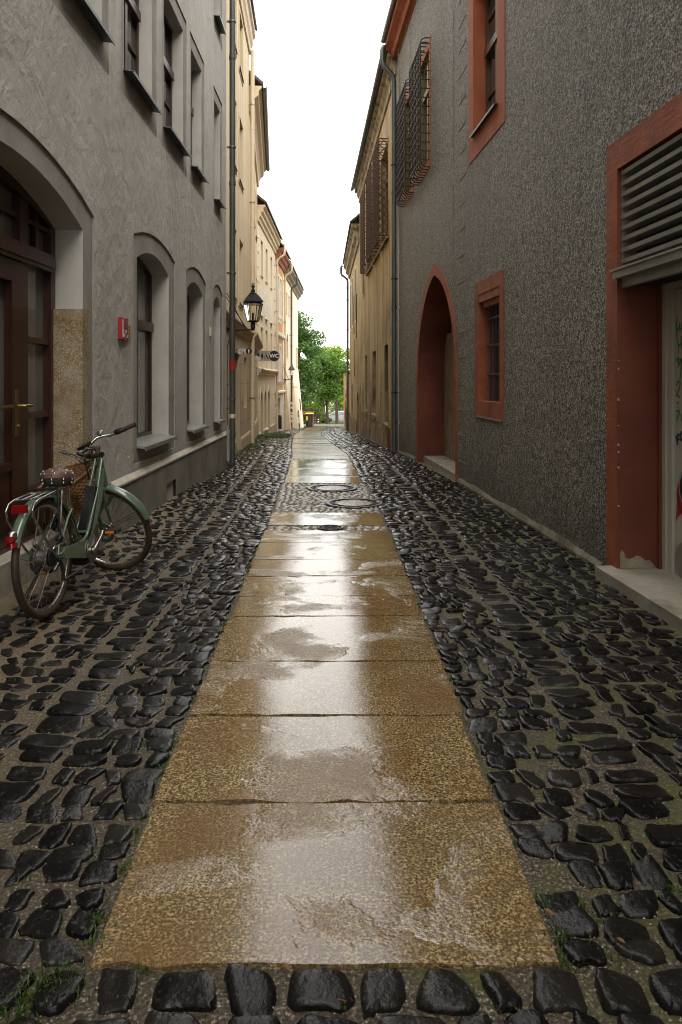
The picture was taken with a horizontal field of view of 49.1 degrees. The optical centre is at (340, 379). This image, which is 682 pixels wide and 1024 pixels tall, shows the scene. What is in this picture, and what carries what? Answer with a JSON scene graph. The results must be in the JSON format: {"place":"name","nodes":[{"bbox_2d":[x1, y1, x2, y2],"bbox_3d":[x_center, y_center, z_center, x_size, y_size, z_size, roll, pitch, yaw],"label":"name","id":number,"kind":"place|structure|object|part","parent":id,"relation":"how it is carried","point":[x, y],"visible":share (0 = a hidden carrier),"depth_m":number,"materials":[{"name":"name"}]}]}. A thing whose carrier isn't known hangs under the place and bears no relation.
{"place":"outdoors","nodes":[
{"label":"outdoors","id":0,"kind":"place"},
{"bbox_2d":[0,427,308,967],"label":"cobblestone paving","id":1,"kind":"structure","parent":0,"point":[69,711],"depth_m":3.43,"materials":[{"name":"black stone"}]},
{"bbox_2d":[4,422,151,619],"bbox_3d":[-1.784,0.868,4.854,0.816,1.122,1.600,0,0,0],"label":"bicycle","id":2,"kind":"object","parent":1,"relation":"on","point":[83,501],"visible":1,"depth_m":4.74,"materials":[{"name":"green metal"}]},
{"bbox_2d":[249,0,390,369],"label":"sky","id":3,"kind":"structure","parent":0,"point":[317,61],"materials":[{"name":"white"}]},
{"bbox_2d":[292,427,348,458],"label":"path","id":4,"kind":"structure","parent":0,"point":[310,443],"depth_m":17.73,"materials":[{"name":"brown stone"}]},
{"bbox_2d":[304,426,343,426],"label":"road","id":5,"kind":"structure","parent":0,"point":[326,426],"depth_m":55.41,"materials":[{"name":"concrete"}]},
{"bbox_2d":[90,460,558,971],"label":"path","id":6,"kind":"structure","parent":0,"point":[303,866],"depth_m":2.54,"materials":[{"name":"brown stone"}]},
{"bbox_2d":[305,422,343,423],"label":"lawn","id":7,"kind":"structure","parent":0,"point":[330,423],"depth_m":79.21,"materials":[{"name":"green plant"}]},
{"bbox_2d":[267,459,386,530],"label":"sett paving","id":8,"kind":"structure","parent":0,"point":[299,491],"depth_m":8.85,"materials":[{"name":"grey stone"}]},
{"bbox_2d":[317,524,342,530],"bbox_3d":[-0.104,1.456,7.265,0.255,0.048,0.255,0,0,0],"label":"drain cover","id":9,"kind":"object","parent":8,"relation":"on","point":[328,527],"visible":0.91,"depth_m":7.26,"materials":[{"name":"metal"}]},
{"bbox_2d":[307,484,356,492],"bbox_3d":[-0.120,1.456,9.930,0.663,0.048,0.663,0,0,0],"label":"drain cover","id":10,"kind":"object","parent":8,"relation":"on","point":[332,488],"visible":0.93,"depth_m":9.89,"materials":[{"name":"metal"}]},
{"bbox_2d":[325,498,382,508],"bbox_3d":[0.155,1.456,8.720,0.673,0.048,0.673,0,0,0],"label":"drain cover","id":11,"kind":"object","parent":8,"relation":"on","point":[353,503],"visible":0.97,"depth_m":8.68,"materials":[{"name":"metal"}]},
{"bbox_2d":[0,400,681,1023],"bbox_3d":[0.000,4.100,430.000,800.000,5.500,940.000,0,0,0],"label":"ground","id":12,"kind":"structure","parent":0,"point":[558,878],"depth_m":2.84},
{"bbox_2d":[0,0,235,599],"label":"plastered house","id":13,"kind":"structure","parent":12,"relation":"on","point":[112,161],"depth_m":6.62,"materials":[{"name":"grey paint"}]},
{"bbox_2d":[0,108,93,554],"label":"door","id":14,"kind":"structure","parent":13,"relation":"in","point":[47,226],"depth_m":5.33,"materials":[{"name":"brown wood"}]},
{"bbox_2d":[52,0,114,74],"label":"window","id":15,"kind":"structure","parent":13,"relation":"in","point":[89,19],"depth_m":6.00,"materials":[{"name":"grey paint"}]},
{"bbox_2d":[118,317,128,339],"bbox_3d":[-1.980,-0.463,6.798,0.040,0.195,0.215,0,0,0],"label":"fire panel","id":16,"kind":"object","parent":13,"relation":"attached to","point":[123,328],"visible":1,"depth_m":6.74,"materials":[{"name":"red metal"}]},
{"bbox_2d":[121,0,161,137],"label":"window","id":17,"kind":"structure","parent":13,"relation":"in","point":[138,17],"depth_m":7.88,"materials":[{"name":"grey paint"}]},
{"bbox_2d":[134,232,176,463],"bbox_3d":[-2.096,-0.360,8.100,0.348,2.360,1.800,0,0,0],"label":"window","id":18,"kind":"structure","parent":13,"relation":"in","point":[154,266],"depth_m":8.67,"materials":[{"name":"grey paint"}]},
{"bbox_2d":[162,0,191,176],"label":"window","id":19,"kind":"structure","parent":13,"relation":"in","point":[174,24],"depth_m":9.46,"materials":[{"name":"grey paint"}]},
{"bbox_2d":[186,267,208,442],"bbox_3d":[-2.096,-0.360,10.350,0.348,2.360,1.420,0,0,0],"label":"window","id":20,"kind":"structure","parent":13,"relation":"in","point":[196,426],"depth_m":10.88,"materials":[{"name":"grey paint"}]},
{"bbox_2d":[190,31,208,199],"bbox_3d":[-2.061,-3.625,10.410,0.298,2.010,1.040,0,0,0],"label":"window","id":21,"kind":"structure","parent":13,"relation":"in","point":[197,178],"depth_m":10.78,"materials":[{"name":"grey paint"}]},
{"bbox_2d":[213,285,225,431],"bbox_3d":[-2.096,-0.360,12.150,0.348,2.360,0.940,0,0,0],"label":"window","id":22,"kind":"structure","parent":13,"relation":"in","point":[218,420],"depth_m":12.44,"materials":[{"name":"grey wood"}]},
{"bbox_2d":[214,87,225,222],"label":"window","id":23,"kind":"structure","parent":13,"relation":"in","point":[218,204],"depth_m":12.42,"materials":[{"name":"grey paint"}]},
{"bbox_2d":[214,0,225,48],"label":"window","id":24,"kind":"structure","parent":13,"relation":"in","point":[219,28],"depth_m":12.38,"materials":[{"name":"grey paint"}]},
{"bbox_2d":[226,0,256,453],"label":"cream house","id":25,"kind":"structure","parent":12,"relation":"on","point":[245,27],"depth_m":18.00,"materials":[{"name":"beige paint"}]},
{"bbox_2d":[235,226,237,302],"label":"window","id":26,"kind":"structure","parent":25,"relation":"in","point":[236,299],"depth_m":16.40,"materials":[{"name":"beige paint"}]},
{"bbox_2d":[235,96,237,174],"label":"window","id":27,"kind":"structure","parent":25,"relation":"in","point":[236,170],"depth_m":16.40,"materials":[{"name":"beige paint"}]},
{"bbox_2d":[235,0,237,58],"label":"window","id":28,"kind":"structure","parent":25,"relation":"in","point":[236,52],"depth_m":16.40,"materials":[{"name":"brown wood"}]},
{"bbox_2d":[235,354,239,449],"bbox_3d":[-2.486,0.735,16.681,0.352,2.630,1.098,0,0,-2],"label":"door","id":29,"kind":"structure","parent":25,"relation":"in","point":[237,356],"depth_m":17.23,"materials":[{"name":"brown wood"}]},
{"bbox_2d":[238,235,243,309],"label":"window","id":30,"kind":"structure","parent":25,"relation":"in","point":[240,242],"depth_m":17.83,"materials":[{"name":"beige paint"}]},
{"bbox_2d":[238,112,244,192],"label":"window","id":31,"kind":"structure","parent":25,"relation":"in","point":[240,125],"depth_m":17.77,"materials":[{"name":"beige paint"}]},
{"bbox_2d":[238,4,244,85],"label":"window","id":32,"kind":"structure","parent":25,"relation":"in","point":[240,22],"depth_m":17.58,"materials":[{"name":"brown wood"}]},
{"bbox_2d":[235,348,251,353],"bbox_3d":[-2.146,-0.625,16.398,0.389,0.143,0.040,0,0,0],"label":"hanging sign","id":33,"kind":"object","parent":25,"relation":"attached to","point":[244,350],"visible":0.98,"depth_m":16.38,"materials":[{"name":"metal"}]},
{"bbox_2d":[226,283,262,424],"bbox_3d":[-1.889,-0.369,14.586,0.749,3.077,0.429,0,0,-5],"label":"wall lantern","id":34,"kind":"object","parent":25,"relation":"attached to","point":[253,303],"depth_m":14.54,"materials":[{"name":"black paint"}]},
{"bbox_2d":[244,357,246,407],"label":"window","id":35,"kind":"structure","parent":25,"relation":"in","point":[245,359],"depth_m":19.10,"materials":[{"name":"brown wood"}]},
{"bbox_2d":[249,70,269,437],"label":"eaved house","id":36,"kind":"structure","parent":12,"relation":"on","point":[262,160],"depth_m":23.98,"materials":[{"name":"beige paint"}]},
{"bbox_2d":[255,274,257,323],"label":"window","id":37,"kind":"structure","parent":36,"relation":"in","point":[255,274],"depth_m":26.01,"materials":[{"name":"brown wood"}]},
{"bbox_2d":[255,189,257,242],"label":"window","id":38,"kind":"structure","parent":36,"relation":"in","point":[255,189],"depth_m":25.74,"materials":[{"name":"beige paint"}]},
{"bbox_2d":[256,367,256,417],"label":"window","id":39,"kind":"structure","parent":36,"relation":"in","point":[256,367],"depth_m":27.00,"materials":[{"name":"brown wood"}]},
{"bbox_2d":[255,350,279,361],"bbox_3d":[-2.398,-0.763,23.998,0.863,0.359,0.040,0,0,0],"label":"hanging sign","id":40,"kind":"object","parent":36,"relation":"attached to","point":[273,355],"visible":0.94,"depth_m":23.99,"materials":[{"name":"metal"}]},
{"bbox_2d":[257,194,285,434],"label":"pale house","id":41,"kind":"structure","parent":12,"relation":"on","point":[269,239],"depth_m":31.59,"materials":[{"name":"beige paint"}]},
{"bbox_2d":[260,386,262,433],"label":"window","id":42,"kind":"structure","parent":41,"relation":"in","point":[261,391],"depth_m":29.74,"materials":[{"name":"brown wood"}]},
{"bbox_2d":[260,237,263,278],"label":"window","id":43,"kind":"structure","parent":41,"relation":"in","point":[261,241],"depth_m":29.84,"materials":[{"name":"beige paint"}]},
{"bbox_2d":[260,325,263,367],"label":"window","id":44,"kind":"structure","parent":41,"relation":"in","point":[261,327],"depth_m":29.84,"materials":[{"name":"brown wood"}]},
{"bbox_2d":[265,246,267,284],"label":"window","id":45,"kind":"structure","parent":41,"relation":"in","point":[266,250],"depth_m":31.67,"materials":[{"name":"beige paint"}]},
{"bbox_2d":[265,328,267,368],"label":"window","id":46,"kind":"structure","parent":41,"relation":"in","point":[266,330],"depth_m":31.67,"materials":[{"name":"brown wood"}]},
{"bbox_2d":[264,385,268,429],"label":"window","id":47,"kind":"structure","parent":41,"relation":"in","point":[265,393],"depth_m":31.15,"materials":[{"name":"brown wood"}]},
{"bbox_2d":[267,385,269,432],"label":"window","id":48,"kind":"structure","parent":41,"relation":"in","point":[268,393],"depth_m":32.60,"materials":[{"name":"brown wood"}]},
{"bbox_2d":[270,254,271,290],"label":"window","id":49,"kind":"structure","parent":41,"relation":"in","point":[270,254],"depth_m":33.07,"materials":[{"name":"brown wood"}]},
{"bbox_2d":[270,332,271,368],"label":"window","id":50,"kind":"structure","parent":41,"relation":"in","point":[270,332],"depth_m":33.00,"materials":[{"name":"brown wood"}]},
{"bbox_2d":[275,243,292,430],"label":"painted house","id":51,"kind":"structure","parent":12,"relation":"on","point":[284,262],"depth_m":38.32,"materials":[{"name":"beige paint"}]},
{"bbox_2d":[278,274,279,319],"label":"window","id":52,"kind":"structure","parent":51,"relation":"in","point":[278,274],"depth_m":37.25,"materials":[{"name":"brown wood"}]},
{"bbox_2d":[278,344,279,383],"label":"window","id":53,"kind":"structure","parent":51,"relation":"in","point":[279,344],"depth_m":37.29,"materials":[{"name":"brown wood"}]},
{"bbox_2d":[278,398,279,430],"bbox_3d":[-3.241,2.175,37.203,0.324,2.550,1.405,0,0,0],"label":"door","id":54,"kind":"structure","parent":51,"relation":"in","point":[278,398],"depth_m":37.90,"materials":[{"name":"brown wood"}]},
{"bbox_2d":[280,277,281,321],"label":"window","id":55,"kind":"structure","parent":51,"relation":"in","point":[280,277],"depth_m":38.40,"materials":[{"name":"brown wood"}]},
{"bbox_2d":[280,344,281,383],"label":"window","id":56,"kind":"structure","parent":51,"relation":"in","point":[280,344],"depth_m":38.40,"materials":[{"name":"brown wood"}]},
{"bbox_2d":[283,362,294,384],"bbox_3d":[-2.709,-0.339,39.253,0.634,1.241,0.380,0,0,-22],"label":"wall lantern","id":57,"kind":"object","parent":51,"relation":"attached to","point":[291,368],"depth_m":39.25,"materials":[{"name":"black paint"}]},
{"bbox_2d":[283,261,303,429],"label":"corner house","id":58,"kind":"structure","parent":12,"relation":"on","point":[294,293],"depth_m":43.97,"materials":[{"name":"beige paint"}]},
{"bbox_2d":[286,291,287,314],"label":"window","id":59,"kind":"structure","parent":58,"relation":"in","point":[286,291],"depth_m":42.14,"materials":[{"name":"brown wood"}]},
{"bbox_2d":[286,332,288,358],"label":"window","id":60,"kind":"structure","parent":58,"relation":"in","point":[287,357],"depth_m":42.63,"materials":[{"name":"brown wood"}]},
{"bbox_2d":[288,294,289,316],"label":"window","id":61,"kind":"structure","parent":58,"relation":"in","point":[288,294],"depth_m":43.12,"materials":[{"name":"brown wood"}]},
{"bbox_2d":[302,411,314,423],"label":"planter","id":62,"kind":"object","parent":12,"relation":"on","point":[303,412],"visible":0.48,"depth_m":59.80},
{"bbox_2d":[301,394,316,408],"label":"bush","id":63,"kind":"object","parent":12,"relation":"on","point":[305,406],"visible":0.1,"depth_m":74.62,"materials":[{"name":"green plant"}]},
{"bbox_2d":[305,413,313,426],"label":"wheelie bin","id":64,"kind":"object","parent":12,"relation":"on","point":[309,419],"visible":0.98,"depth_m":52.90,"materials":[{"name":"grey plastic"}]},
{"bbox_2d":[302,405,320,423],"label":"bush","id":65,"kind":"object","parent":12,"relation":"on","point":[316,410],"visible":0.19,"depth_m":62.18,"materials":[{"name":"green plant"}]},
{"bbox_2d":[298,311,327,403],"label":"tall tree","id":66,"kind":"object","parent":12,"relation":"on","point":[307,342],"visible":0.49,"depth_m":59.48,"materials":[{"name":"green plant"}]},
{"bbox_2d":[305,400,325,423],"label":"bush","id":67,"kind":"object","parent":12,"relation":"on","point":[311,404],"visible":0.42,"depth_m":66.56,"materials":[{"name":"green plant"}]},
{"bbox_2d":[301,345,332,422],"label":"back tree","id":68,"kind":"object","parent":12,"relation":"on","point":[324,348],"visible":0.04,"depth_m":83.30,"materials":[{"name":"green plant"}]},
{"bbox_2d":[314,414,326,423],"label":"railing","id":69,"kind":"object","parent":12,"relation":"on","point":[319,415],"visible":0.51,"depth_m":61.91,"materials":[{"name":"grey metal"}]},
{"bbox_2d":[304,424,343,425],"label":"kerb","id":70,"kind":"structure","parent":12,"relation":"on","point":[327,424],"depth_m":58.25,"materials":[{"name":"stone"}]},
{"bbox_2d":[320,418,332,422],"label":"bush","id":71,"kind":"object","parent":12,"relation":"on","point":[330,419],"visible":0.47,"depth_m":81.92,"materials":[{"name":"green plant"}]},
{"bbox_2d":[306,351,349,423],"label":"street tree","id":72,"kind":"object","parent":12,"relation":"on","point":[328,374],"visible":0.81,"depth_m":63.10,"materials":[{"name":"green plant"}]},
{"bbox_2d":[313,345,349,423],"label":"lime tree","id":73,"kind":"object","parent":12,"relation":"on","point":[334,351],"visible":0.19,"depth_m":71.40,"materials":[{"name":"green plant"}]},
{"bbox_2d":[329,411,343,421],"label":"parked car","id":74,"kind":"object","parent":12,"relation":"on","point":[340,415],"visible":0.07,"depth_m":95.24,"materials":[{"name":"silver metal"}]},
{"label":"window","id":75,"kind":"part","parent":74,"relation":"part of","materials":[{"name":"white glass"}]},
{"bbox_2d":[333,395,343,408],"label":"bush","id":76,"kind":"object","parent":12,"relation":"on","point":[340,401],"visible":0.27,"depth_m":77.99,"materials":[{"name":"green plant"}]},
{"bbox_2d":[328,359,349,413],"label":"woodland","id":77,"kind":"object","parent":12,"relation":"on","point":[333,408],"visible":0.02,"depth_m":118.89,"materials":[{"name":"green plant"}]},
{"bbox_2d":[0,963,681,1023],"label":"cobblestone row","id":78,"kind":"object","parent":12,"relation":"on","point":[251,994],"visible":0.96,"depth_m":1.74,"materials":[{"name":"black stone"}]},
{"bbox_2d":[282,962,289,970],"bbox_3d":[-0.133,1.413,1.799,0.013,0.002,0.030,2,9,-42],"label":"fallen leaf","id":79,"kind":"object","parent":78,"relation":"on","point":[286,965],"visible":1,"depth_m":1.80,"materials":[{"name":"brown plant"}]},
{"bbox_2d":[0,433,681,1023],"bbox_3d":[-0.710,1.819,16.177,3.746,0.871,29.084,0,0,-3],"label":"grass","id":80,"kind":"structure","parent":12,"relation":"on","point":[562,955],"depth_m":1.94,"materials":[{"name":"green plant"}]},
{"bbox_2d":[343,372,349,427],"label":"garden wall","id":81,"kind":"structure","parent":12,"relation":"on","point":[344,374],"depth_m":45.58,"materials":[{"name":"paint"}]},
{"bbox_2d":[340,213,359,433],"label":"weathered house","id":82,"kind":"structure","parent":12,"relation":"on","point":[351,262],"depth_m":33.38,"materials":[{"name":"beige paint"}]},
{"bbox_2d":[350,283,350,331],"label":"window","id":83,"kind":"structure","parent":82,"relation":"in","point":[350,283],"depth_m":38.00,"materials":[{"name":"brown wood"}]},
{"bbox_2d":[352,276,352,327],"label":"window","id":84,"kind":"structure","parent":82,"relation":"in","point":[352,276],"depth_m":35.40,"materials":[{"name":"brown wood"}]},
{"bbox_2d":[352,383,352,416],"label":"window","id":85,"kind":"structure","parent":82,"relation":"in","point":[352,383],"depth_m":35.20,"materials":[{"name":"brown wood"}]},
{"bbox_2d":[354,338,354,377],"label":"window","id":86,"kind":"structure","parent":82,"relation":"in","point":[354,338],"depth_m":33.30,"materials":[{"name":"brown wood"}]},
{"bbox_2d":[355,266,355,322],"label":"window","id":87,"kind":"structure","parent":82,"relation":"in","point":[355,266],"depth_m":32.40,"materials":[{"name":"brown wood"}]},
{"bbox_2d":[357,393,358,433],"bbox_3d":[0.862,2.075,30.305,0.360,3.150,1.401,0,0,-1],"label":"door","id":88,"kind":"structure","parent":82,"relation":"in","point":[357,393],"depth_m":31.00,"materials":[{"name":"brown wood"}]},
{"bbox_2d":[351,50,396,449],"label":"stained house","id":89,"kind":"structure","parent":12,"relation":"on","point":[371,185],"depth_m":20.53,"materials":[{"name":"beige paint"}]},
{"bbox_2d":[362,266,364,297],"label":"window","id":90,"kind":"structure","parent":89,"relation":"in","point":[363,275],"depth_m":27.00,"materials":[{"name":"brown wood"}]},
{"bbox_2d":[363,355,366,413],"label":"window","id":91,"kind":"structure","parent":89,"relation":"in","point":[364,411],"depth_m":26.07,"materials":[{"name":"brown glass"}]},
{"bbox_2d":[360,187,372,276],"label":"window","id":92,"kind":"structure","parent":89,"relation":"in","point":[365,271],"depth_m":23.90,"materials":[{"name":"brown wood"}]},
{"bbox_2d":[366,162,379,265],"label":"window","id":93,"kind":"structure","parent":89,"relation":"in","point":[369,250],"depth_m":21.18,"materials":[{"name":"brown wood"}]},
{"bbox_2d":[371,351,375,417],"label":"window","id":94,"kind":"structure","parent":89,"relation":"in","point":[374,352],"depth_m":23.01,"materials":[{"name":"brown glass"}]},
{"bbox_2d":[372,135,388,252],"bbox_3d":[1.101,-4.725,19.231,0.442,2.590,1.956,0,0,-2],"label":"window","id":95,"kind":"structure","parent":89,"relation":"in","point":[384,194],"depth_m":19.29,"materials":[{"name":"brown wood"}]},
{"bbox_2d":[382,344,387,427],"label":"window","id":96,"kind":"structure","parent":89,"relation":"in","point":[385,425],"depth_m":19.36,"materials":[{"name":"brown glass"}]},
{"bbox_2d":[380,0,681,633],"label":"pebbledash house","id":97,"kind":"structure","parent":12,"relation":"on","point":[536,195],"depth_m":6.71,"materials":[{"name":"grey paint"}]},
{"bbox_2d":[396,79,413,207],"bbox_3d":[1.330,-4.679,14.863,0.311,2.221,1.232,0,0,-4],"label":"window","id":98,"kind":"structure","parent":97,"relation":"in","point":[402,107],"depth_m":14.94,"materials":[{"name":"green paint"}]},
{"bbox_2d":[409,35,430,185],"bbox_3d":[1.440,-4.679,13.143,0.311,2.221,1.232,0,0,-4],"label":"window","id":99,"kind":"structure","parent":97,"relation":"in","point":[422,75],"depth_m":13.15,"materials":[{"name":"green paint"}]},
{"bbox_2d":[468,0,504,164],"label":"window","id":100,"kind":"structure","parent":97,"relation":"in","point":[486,18],"depth_m":9.47,"materials":[{"name":"red paint"}]},
{"bbox_2d":[475,269,503,421],"bbox_3d":[1.889,-0.372,8.824,0.324,1.675,1.273,0,0,-4],"label":"window","id":101,"kind":"structure","parent":97,"relation":"in","point":[489,292],"depth_m":9.15,"materials":[{"name":"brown wood"}]},
{"bbox_2d":[606,92,681,577],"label":"doorway","id":102,"kind":"structure","parent":97,"relation":"in","point":[644,165],"depth_m":5.27,"materials":[{"name":"red paint"}]},
{"bbox_2d":[321,427,681,967],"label":"cobblestone paving","id":103,"kind":"structure","parent":0,"point":[640,802],"depth_m":3.46,"materials":[{"name":"black stone"}]},
{"bbox_2d":[544,908,553,914],"bbox_3d":[0.552,1.414,1.984,0.028,0.010,0.012,0,0,25],"label":"fallen leaf","id":104,"kind":"object","parent":103,"relation":"on","point":[548,911],"visible":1,"depth_m":1.99,"materials":[{"name":"brown plant"}]}
]}

